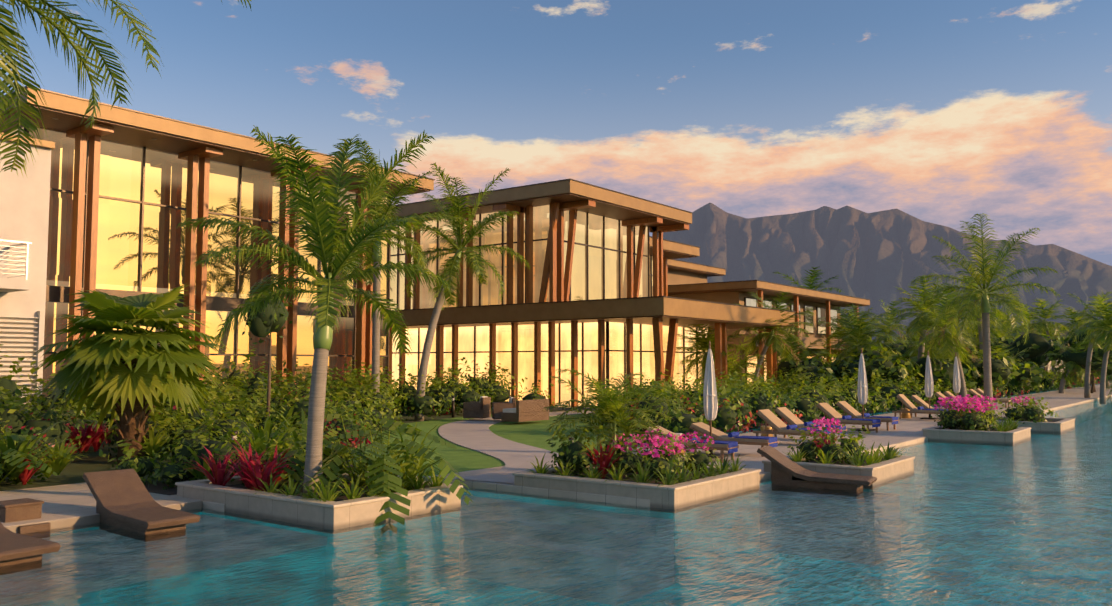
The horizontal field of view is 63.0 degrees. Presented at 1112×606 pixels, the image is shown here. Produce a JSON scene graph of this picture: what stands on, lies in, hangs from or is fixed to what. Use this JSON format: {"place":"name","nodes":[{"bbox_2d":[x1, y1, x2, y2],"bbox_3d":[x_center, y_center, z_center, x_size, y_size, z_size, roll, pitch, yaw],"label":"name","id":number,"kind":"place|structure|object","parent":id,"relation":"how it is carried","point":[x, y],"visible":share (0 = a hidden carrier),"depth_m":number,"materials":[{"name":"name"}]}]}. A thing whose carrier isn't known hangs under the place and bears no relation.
{"place":"outdoors","nodes":[
{"label":"outdoors","id":0,"kind":"place"},
{"bbox_2d":[0,132,54,412],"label":"building","id":1,"kind":"structure","parent":0,"point":[24,211],"depth_m":28.68,"materials":[{"name":"white paint"}]},
{"bbox_2d":[0,86,434,396],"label":"building","id":2,"kind":"structure","parent":0,"point":[130,190],"depth_m":34.48,"materials":[{"name":"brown glass"}]},
{"bbox_2d":[348,414,645,475],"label":"lawn","id":3,"kind":"structure","parent":0,"point":[529,433],"depth_m":26.86,"materials":[{"name":"green plant"}]},
{"bbox_2d":[501,399,548,421],"bbox_3d":[-1.133,3.987,33.777,0.840,0.780,1.800,-3,-5,37],"label":"terrace sofa","id":4,"kind":"object","parent":3,"relation":"on","point":[527,410],"visible":0.96,"depth_m":33.26,"materials":[{"name":"wicker"}]},
{"bbox_2d":[438,410,592,482],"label":"garden path","id":5,"kind":"structure","parent":0,"point":[476,434],"depth_m":23.70,"materials":[{"name":"beige concrete"}]},
{"bbox_2d":[463,396,490,418],"bbox_3d":[-3.093,4.075,35.505,0.840,0.839,0.840,-1,-4,17],"label":"terrace armchair","id":6,"kind":"object","parent":5,"relation":"on","point":[481,409],"visible":1,"depth_m":35.13,"materials":[{"name":"wicker"}]},
{"bbox_2d":[492,397,515,418],"bbox_3d":[-2.011,4.034,34.901,0.840,0.839,0.840,1,-4,-8],"label":"terrace armchair","id":7,"kind":"object","parent":5,"relation":"on","point":[497,408],"visible":0.67,"depth_m":34.48,"materials":[{"name":"wicker"}]},
{"bbox_2d":[0,383,1111,605],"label":"pool water","id":8,"kind":"structure","parent":0,"point":[951,578],"depth_m":11.52,"materials":[{"name":"teal liquid"}]},
{"bbox_2d":[0,383,1111,535],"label":"pool deck","id":9,"kind":"structure","parent":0,"point":[69,505],"depth_m":16.50,"materials":[{"name":"stone"}]},
{"bbox_2d":[231,431,237,475],"bbox_3d":[-6.203,2.914,17.461,0.126,0.900,0.126,-3,-5,37],"label":"bollard light","id":10,"kind":"object","parent":9,"relation":"on","point":[234,436],"visible":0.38,"depth_m":17.44,"materials":[{"name":"metal"}]},
{"bbox_2d":[175,470,462,605],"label":"planter","id":11,"kind":"object","parent":9,"relation":"on","point":[234,496],"visible":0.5,"depth_m":13.56,"materials":[{"name":"stone"}]},
{"bbox_2d":[176,125,452,498],"bbox_3d":[-3.641,0.069,14.575,4.314,6.030,4.568,-3,-5,37],"label":"palm tree","id":12,"kind":"object","parent":11,"relation":"on","point":[322,232],"visible":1,"depth_m":14.42,"materials":[{"name":"green plant"}]},
{"bbox_2d":[184,414,472,533],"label":"planter plants","id":13,"kind":"object","parent":11,"relation":"in","point":[259,471],"visible":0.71,"depth_m":14.48,"materials":[{"name":"green plant"}]},
{"bbox_2d":[0,496,674,605],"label":"sun shelf","id":14,"kind":"object","parent":9,"relation":"on","point":[524,565],"depth_m":12.43,"materials":[{"name":"liquid"}]},
{"bbox_2d":[0,498,50,538],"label":"side table","id":15,"kind":"object","parent":14,"relation":"on","point":[14,510],"visible":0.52,"depth_m":12.60,"materials":[{"name":"wood"}]},
{"bbox_2d":[0,522,60,574],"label":"lounge chair","id":16,"kind":"object","parent":14,"relation":"on","point":[17,548],"visible":0.83,"depth_m":10.53,"materials":[{"name":"wicker"}]},
{"bbox_2d":[83,469,199,541],"bbox_3d":[-5.980,2.884,13.017,2.080,0.796,0.740,-3,-5,40],"label":"lounge chair","id":17,"kind":"object","parent":14,"relation":"on","point":[124,499],"visible":0.85,"depth_m":13.04,"materials":[{"name":"wicker"}]},
{"bbox_2d":[512,462,760,581],"bbox_3d":[1.520,3.954,16.574,3.350,1.745,3.230,-3,-5,37],"label":"planter","id":18,"kind":"object","parent":9,"relation":"on","point":[687,494],"visible":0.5,"depth_m":15.38,"materials":[{"name":"stone"}]},
{"bbox_2d":[543,368,692,473],"bbox_3d":[1.116,2.268,17.509,3.225,2.029,2.559,-1,-4,20],"label":"areca palm planter","id":19,"kind":"object","parent":18,"relation":"on","point":[610,408],"visible":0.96,"depth_m":17.30,"materials":[{"name":"green plant"}]},
{"bbox_2d":[527,421,748,486],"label":"planter plants","id":20,"kind":"object","parent":18,"relation":"in","point":[657,459],"visible":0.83,"depth_m":16.36,"materials":[{"name":"green plant"}]},
{"bbox_2d":[670,448,684,454],"bbox_3d":[2.937,3.478,22.055,0.397,0.400,0.397,-3,-5,37],"label":"side table","id":21,"kind":"object","parent":9,"relation":"on","point":[682,451],"visible":0.15,"depth_m":21.90,"materials":[{"name":"gold metal"}]},
{"bbox_2d":[646,426,738,461],"bbox_3d":[3.131,3.239,20.905,2.036,0.722,0.720,-2,-5,31],"label":"deck lounger","id":22,"kind":"object","parent":9,"relation":"on","point":[731,447],"visible":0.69,"depth_m":20.47,"materials":[{"name":"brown wood"}]},
{"bbox_2d":[703,341,727,458],"bbox_3d":[3.664,2.269,21.523,0.600,2.740,0.600,-3,-5,37],"label":"umbrella","id":23,"kind":"object","parent":9,"relation":"on","point":[710,400],"visible":0.92,"depth_m":21.45,"materials":[{"name":"fabric"}]},
{"bbox_2d":[690,422,777,456],"bbox_3d":[4.348,3.327,22.199,2.036,0.722,0.720,-3,-5,33],"label":"deck lounger","id":24,"kind":"object","parent":9,"relation":"on","point":[702,428],"visible":0.77,"depth_m":22.04,"materials":[{"name":"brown wood"}]},
{"bbox_2d":[760,426,773,436],"bbox_3d":[6.104,3.763,26.232,0.397,0.400,0.397,-3,-5,37],"label":"side table","id":25,"kind":"object","parent":9,"relation":"on","point":[762,428],"visible":0.4,"depth_m":26.10,"materials":[{"name":"brown wood"}]},
{"bbox_2d":[753,409,830,438],"bbox_3d":[6.488,3.416,24.925,2.010,0.915,0.720,-3,-5,40],"label":"deck lounger","id":26,"kind":"object","parent":9,"relation":"on","point":[774,422],"visible":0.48,"depth_m":25.00,"materials":[{"name":"beige fabric"}]},
{"bbox_2d":[773,407,846,437],"bbox_3d":[7.327,3.508,26.279,2.017,0.915,0.742,-3,-5,37],"label":"deck lounger","id":27,"kind":"object","parent":9,"relation":"on","point":[787,416],"visible":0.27,"depth_m":26.41,"materials":[{"name":"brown wood"}]},
{"bbox_2d":[762,454,914,531],"bbox_3d":[5.913,4.107,18.812,2.250,1.745,2.750,-3,-5,37],"label":"planter","id":28,"kind":"object","parent":9,"relation":"on","point":[892,470],"visible":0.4,"depth_m":17.94,"materials":[{"name":"stone"}]},
{"bbox_2d":[784,417,908,465],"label":"planter plants","id":29,"kind":"object","parent":28,"relation":"in","point":[827,448],"visible":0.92,"depth_m":18.75,"materials":[{"name":"green plant"}]},
{"bbox_2d":[593,367,1100,436],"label":"shrubs","id":30,"kind":"object","parent":9,"relation":"on","point":[742,411],"visible":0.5,"depth_m":34.31,"materials":[{"name":"green plant"}]},
{"bbox_2d":[815,403,881,432],"bbox_3d":[9.450,3.724,29.447,2.010,0.915,0.720,-4,-5,43],"label":"deck lounger","id":31,"kind":"object","parent":9,"relation":"on","point":[828,410],"visible":0.77,"depth_m":29.30,"materials":[{"name":"beige fabric"}]},
{"bbox_2d":[856,348,875,430],"bbox_3d":[10.181,2.855,30.115,0.600,2.740,0.600,-3,-5,37],"label":"umbrella","id":32,"kind":"object","parent":9,"relation":"on","point":[862,393],"visible":0.92,"depth_m":30.04,"materials":[{"name":"fabric"}]},
{"bbox_2d":[836,401,898,430],"bbox_3d":[10.535,3.818,30.826,2.010,0.915,0.720,-3,-5,39],"label":"deck lounger","id":33,"kind":"object","parent":9,"relation":"on","point":[846,407],"visible":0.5,"depth_m":30.75,"materials":[{"name":"beige fabric"}]},
{"bbox_2d":[901,408,910,417],"bbox_3d":[14.280,4.498,37.012,0.397,0.400,0.397,-3,-5,37],"label":"side table","id":34,"kind":"object","parent":9,"relation":"on","point":[905,415],"visible":0.69,"depth_m":36.86,"materials":[{"name":"brown wood"}]},
{"bbox_2d":[892,394,947,418],"bbox_3d":[14.406,4.118,35.817,2.010,0.995,0.720,-3,-5,37],"label":"deck lounger","id":35,"kind":"object","parent":9,"relation":"on","point":[907,402],"visible":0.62,"depth_m":35.84,"materials":[{"name":"beige fabric"}]},
{"bbox_2d":[888,276,959,358],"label":"palm","id":36,"kind":"object","parent":9,"relation":"on","point":[921,333],"visible":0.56,"depth_m":54.26,"materials":[{"name":"green plant"}]},
{"bbox_2d":[920,351,938,419],"bbox_3d":[15.008,3.289,36.480,0.600,2.740,0.600,-3,-5,37],"label":"umbrella","id":37,"kind":"object","parent":9,"relation":"on","point":[929,386],"visible":0.92,"depth_m":36.41,"materials":[{"name":"fabric"}]},
{"bbox_2d":[910,395,959,417],"bbox_3d":[15.552,4.248,37.133,2.018,0.915,0.744,-3,-5,37],"label":"deck lounger","id":38,"kind":"object","parent":9,"relation":"on","point":[919,401],"visible":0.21,"depth_m":37.33,"materials":[{"name":"beige fabric"}]},
{"bbox_2d":[907,283,980,396],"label":"palm","id":39,"kind":"object","parent":9,"relation":"on","point":[950,343],"visible":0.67,"depth_m":50.26,"materials":[{"name":"green plant"}]},
{"bbox_2d":[933,392,955,407],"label":"deck lounger","id":40,"kind":"object","parent":9,"relation":"on","point":[939,394],"visible":0.12,"depth_m":41.62,"materials":[{"name":"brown wood"}]},
{"bbox_2d":[953,353,960,394],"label":"umbrella","id":41,"kind":"object","parent":9,"relation":"on","point":[956,381],"visible":0.88,"depth_m":42.12,"materials":[{"name":"fabric"}]},
{"bbox_2d":[925,326,992,395],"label":"palm","id":42,"kind":"object","parent":9,"relation":"on","point":[969,362],"visible":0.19,"depth_m":57.07,"materials":[{"name":"green plant"}]},
{"bbox_2d":[944,391,989,410],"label":"deck lounger","id":43,"kind":"object","parent":9,"relation":"on","point":[947,393],"visible":0.04,"depth_m":42.89,"materials":[{"name":"beige fabric"}]},
{"bbox_2d":[922,425,1030,484],"bbox_3d":[12.972,4.724,27.871,2.550,1.745,2.750,-3,-5,37],"label":"planter","id":44,"kind":"object","parent":9,"relation":"on","point":[1011,437],"visible":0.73,"depth_m":26.84,"materials":[{"name":"stone"}]},
{"bbox_2d":[930,394,1023,431],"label":"planter plants","id":45,"kind":"object","parent":44,"relation":"in","point":[972,416],"visible":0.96,"depth_m":27.73,"materials":[{"name":"green plant"}]},
{"bbox_2d":[911,213,1059,410],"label":"royal palm","id":46,"kind":"object","parent":9,"relation":"on","point":[984,298],"visible":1,"depth_m":43.29,"materials":[{"name":"green plant"}]},
{"bbox_2d":[969,389,1010,407],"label":"deck lounger","id":47,"kind":"object","parent":9,"relation":"on","point":[974,393],"visible":0.52,"depth_m":46.24,"materials":[{"name":"beige fabric"}]},
{"bbox_2d":[975,388,1016,406],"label":"deck lounger","id":48,"kind":"object","parent":9,"relation":"on","point":[980,391],"visible":0.19,"depth_m":47.85,"materials":[{"name":"beige fabric"}]},
{"bbox_2d":[1040,338,1109,392],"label":"palm","id":49,"kind":"object","parent":9,"relation":"on","point":[1065,378],"visible":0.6,"depth_m":69.19,"materials":[{"name":"green plant"}]},
{"bbox_2d":[1065,291,1111,397],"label":"palm","id":50,"kind":"object","parent":9,"relation":"on","point":[1087,394],"visible":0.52,"depth_m":59.94,"materials":[{"name":"green plant"}]},
{"bbox_2d":[0,370,1111,490],"bbox_3d":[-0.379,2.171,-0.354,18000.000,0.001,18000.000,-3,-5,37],"label":"ground","id":51,"kind":"structure","parent":0,"point":[74,471],"depth_m":19.77,"materials":[{"name":"green plant"}]},
{"bbox_2d":[0,0,251,175],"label":"coconut palm","id":52,"kind":"object","parent":51,"relation":"on","point":[12,76],"visible":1,"depth_m":17.25,"materials":[{"name":"green plant"}]},
{"bbox_2d":[30,283,230,464],"bbox_3d":[-9.406,1.533,20.128,4.523,4.059,4.037,-3,-5,37],"label":"fan palm","id":53,"kind":"object","parent":51,"relation":"on","point":[132,375],"visible":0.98,"depth_m":19.64,"materials":[{"name":"green plant"}]},
{"bbox_2d":[0,288,351,484],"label":"shrubs","id":54,"kind":"object","parent":51,"relation":"on","point":[20,463],"visible":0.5,"depth_m":17.45,"materials":[{"name":"green plant"}]},
{"bbox_2d":[0,344,709,489],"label":"shrubs","id":55,"kind":"object","parent":51,"relation":"on","point":[239,397],"visible":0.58,"depth_m":25.36,"materials":[{"name":"green plant"}]},
{"bbox_2d":[307,140,474,392],"bbox_3d":[-7.240,-0.774,33.998,6.147,10.549,6.390,-3,-5,37],"label":"royal palm","id":56,"kind":"object","parent":51,"relation":"on","point":[388,208],"visible":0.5,"depth_m":34.16,"materials":[{"name":"green plant"}]},
{"bbox_2d":[452,396,454,417],"bbox_3d":[-4.289,4.322,37.810,0.126,0.900,0.126,-3,-5,37],"label":"bollard light","id":57,"kind":"object","parent":51,"relation":"on","point":[453,408],"visible":1,"depth_m":37.77,"materials":[{"name":"metal"}]},
{"bbox_2d":[388,162,530,420],"bbox_3d":[-3.982,-0.473,36.572,5.707,10.310,6.707,-3,-5,37],"label":"royal palm","id":58,"kind":"object","parent":51,"relation":"on","point":[453,264],"visible":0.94,"depth_m":36.33,"materials":[{"name":"green plant"}]},
{"bbox_2d":[389,179,794,409],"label":"corner pavilion","id":59,"kind":"structure","parent":51,"relation":"on","point":[587,292],"depth_m":47.43,"materials":[{"name":"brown glass"}]},
{"bbox_2d":[665,324,745,385],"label":"palm","id":60,"kind":"object","parent":51,"relation":"on","point":[702,338],"visible":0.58,"depth_m":48.01,"materials":[{"name":"green plant"}]},
{"bbox_2d":[683,334,764,390],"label":"palm","id":61,"kind":"object","parent":51,"relation":"on","point":[739,370],"visible":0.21,"depth_m":48.91,"materials":[{"name":"green plant"}]},
{"bbox_2d":[623,366,857,416],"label":"hedge","id":62,"kind":"object","parent":51,"relation":"on","point":[748,384],"depth_m":40.59,"materials":[{"name":"green plant"}]},
{"bbox_2d":[667,259,869,383],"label":"building","id":63,"kind":"structure","parent":51,"relation":"on","point":[687,280],"depth_m":62.23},
{"bbox_2d":[731,291,814,382],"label":"palm","id":64,"kind":"object","parent":51,"relation":"on","point":[774,339],"visible":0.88,"depth_m":50.49,"materials":[{"name":"green plant"}]},
{"bbox_2d":[746,324,800,370],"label":"palm","id":65,"kind":"object","parent":51,"relation":"on","point":[756,332],"visible":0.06,"depth_m":58.95,"materials":[{"name":"green plant"}]},
{"bbox_2d":[758,329,821,365],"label":"palm","id":66,"kind":"object","parent":51,"relation":"on","point":[795,345],"visible":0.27,"depth_m":56.65,"materials":[{"name":"green plant"}]},
{"bbox_2d":[774,267,844,293],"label":"palm","id":67,"kind":"object","parent":51,"relation":"on","point":[811,284],"visible":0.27,"depth_m":81.51,"materials":[{"name":"green plant"}]},
{"bbox_2d":[803,331,848,366],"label":"palm","id":68,"kind":"object","parent":51,"relation":"on","point":[833,335],"visible":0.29,"depth_m":66.18,"materials":[{"name":"green plant"}]},
{"bbox_2d":[820,316,875,360],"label":"palm","id":69,"kind":"object","parent":51,"relation":"on","point":[839,334],"visible":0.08,"depth_m":69.95,"materials":[{"name":"green plant"}]},
{"bbox_2d":[818,304,895,356],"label":"palm","id":70,"kind":"object","parent":51,"relation":"on","point":[856,316],"visible":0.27,"depth_m":68.75,"materials":[{"name":"green plant"}]},
{"bbox_2d":[817,307,897,364],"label":"palm","id":71,"kind":"object","parent":51,"relation":"on","point":[852,335],"visible":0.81,"depth_m":54.86,"materials":[{"name":"green plant"}]},
{"bbox_2d":[832,337,891,356],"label":"palm","id":72,"kind":"object","parent":51,"relation":"on","point":[866,344],"visible":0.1,"depth_m":62.43,"materials":[{"name":"green plant"}]},
{"bbox_2d":[866,308,912,351],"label":"palm","id":73,"kind":"object","parent":51,"relation":"on","point":[886,339],"visible":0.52,"depth_m":84.93,"materials":[{"name":"green plant"}]},
{"bbox_2d":[866,299,917,342],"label":"palm","id":74,"kind":"object","parent":51,"relation":"on","point":[886,309],"visible":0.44,"depth_m":101.88,"materials":[{"name":"green plant"}]},
{"bbox_2d":[901,281,954,339],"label":"palm","id":75,"kind":"object","parent":51,"relation":"on","point":[919,299],"visible":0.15,"depth_m":91.50,"materials":[{"name":"green plant"}]},
{"bbox_2d":[908,336,966,357],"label":"palm","id":76,"kind":"object","parent":51,"relation":"on","point":[926,347],"visible":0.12,"depth_m":63.99,"materials":[{"name":"green plant"}]},
{"bbox_2d":[766,327,1111,403],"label":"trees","id":77,"kind":"object","parent":51,"relation":"on","point":[1005,369],"visible":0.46,"depth_m":56.30,"materials":[{"name":"green plant"}]},
{"bbox_2d":[913,282,978,351],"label":"palm","id":78,"kind":"object","parent":51,"relation":"on","point":[959,327],"visible":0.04,"depth_m":73.47,"materials":[{"name":"green plant"}]},
{"bbox_2d":[940,275,1019,349],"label":"palm","id":79,"kind":"object","parent":51,"relation":"on","point":[979,327],"visible":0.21,"depth_m":59.62,"materials":[{"name":"green plant"}]},
{"bbox_2d":[957,308,1006,351],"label":"palm","id":80,"kind":"object","parent":51,"relation":"on","point":[991,337],"visible":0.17,"depth_m":75.29,"materials":[{"name":"green plant"}]},
{"bbox_2d":[990,304,1031,339],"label":"palm","id":81,"kind":"object","parent":51,"relation":"on","point":[1005,318],"visible":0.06,"depth_m":106.59,"materials":[{"name":"green plant"}]},
{"bbox_2d":[991,343,1034,393],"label":"palm","id":82,"kind":"object","parent":51,"relation":"on","point":[1002,348],"visible":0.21,"depth_m":66.52,"materials":[{"name":"green plant"}]},
{"bbox_2d":[1023,298,1077,388],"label":"palm","id":83,"kind":"object","parent":51,"relation":"on","point":[1043,325],"visible":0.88,"depth_m":83.36,"materials":[{"name":"green plant"}]},
{"bbox_2d":[1032,323,1069,375],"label":"palm","id":84,"kind":"object","parent":51,"relation":"on","point":[1053,333],"visible":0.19,"depth_m":94.95,"materials":[{"name":"green plant"}]},
{"bbox_2d":[1034,343,1111,379],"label":"pavilion","id":85,"kind":"structure","parent":51,"relation":"on","point":[1049,365],"depth_m":107.03,"materials":[{"name":"white paint"}]},
{"bbox_2d":[1057,303,1093,340],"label":"palm","id":86,"kind":"object","parent":51,"relation":"on","point":[1068,313],"visible":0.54,"depth_m":112.29,"materials":[{"name":"green plant"}]},
{"bbox_2d":[1070,294,1111,403],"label":"palm","id":87,"kind":"object","parent":51,"relation":"on","point":[1106,315],"visible":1,"depth_m":50.83,"materials":[{"name":"green plant"}]},
{"bbox_2d":[1088,356,1111,399],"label":"palm","id":88,"kind":"object","parent":51,"relation":"on","point":[1109,365],"visible":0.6,"depth_m":58.75,"materials":[{"name":"green plant"}]},
{"bbox_2d":[0,0,1111,265],"label":"sky","id":89,"kind":"structure","parent":0,"point":[947,113],"materials":[{"name":"blue"}]},
{"bbox_2d":[366,414,1111,605],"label":"pool floor","id":90,"kind":"structure","parent":0,"point":[881,568],"depth_m":14.84,"materials":[{"name":"teal tile"}]},
{"bbox_2d":[759,484,900,565],"bbox_3d":[4.905,4.201,16.930,2.550,1.300,1.460,-3,-5,37],"label":"lounger ledge","id":91,"kind":"object","parent":90,"relation":"on","point":[838,540],"depth_m":16.22,"materials":[{"name":"stone"}]},
{"bbox_2d":[757,445,876,494],"bbox_3d":[4.927,3.167,17.161,2.080,0.796,0.740,-2,-4,29],"label":"lounge chair","id":92,"kind":"object","parent":91,"relation":"on","point":[786,471],"visible":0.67,"depth_m":17.04,"materials":[{"name":"wicker"}]},
{"bbox_2d":[990,416,1075,467],"bbox_3d":[16.721,5.039,32.484,2.950,1.745,3.250,-3,-5,37],"label":"planter","id":93,"kind":"object","parent":90,"relation":"on","point":[1056,425],"visible":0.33,"depth_m":30.84,"materials":[{"name":"stone"}]},
{"bbox_2d":[996,393,1057,423],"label":"planter plants","id":94,"kind":"object","parent":93,"relation":"in","point":[1030,412],"visible":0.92,"depth_m":31.98,"materials":[{"name":"green plant"}]},
{"bbox_2d":[663,203,1111,346],"bbox_3d":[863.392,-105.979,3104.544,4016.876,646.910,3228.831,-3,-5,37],"label":"mountain range","id":95,"kind":"structure","parent":0,"point":[874,257],"depth_m":2837.50,"materials":[{"name":"grey stone"}]},
{"bbox_2d":[895,333,931,361],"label":"palm","id":96,"kind":"object","parent":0,"point":[914,354],"visible":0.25,"depth_m":87.72,"materials":[{"name":"green plant"}]},
{"bbox_2d":[877,323,1081,350],"bbox_3d":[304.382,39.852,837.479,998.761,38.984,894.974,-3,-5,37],"label":"foothill terrain","id":97,"kind":"structure","parent":0,"point":[1064,334],"depth_m":707.16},
{"bbox_2d":[990,317,1031,342],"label":"palm","id":98,"kind":"object","parent":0,"point":[996,333],"visible":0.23,"depth_m":89.95,"materials":[{"name":"green plant"}]},
{"bbox_2d":[1008,303,1043,333],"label":"palm","id":99,"kind":"object","parent":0,"point":[1029,324],"visible":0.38,"depth_m":132.32,"materials":[{"name":"green plant"}]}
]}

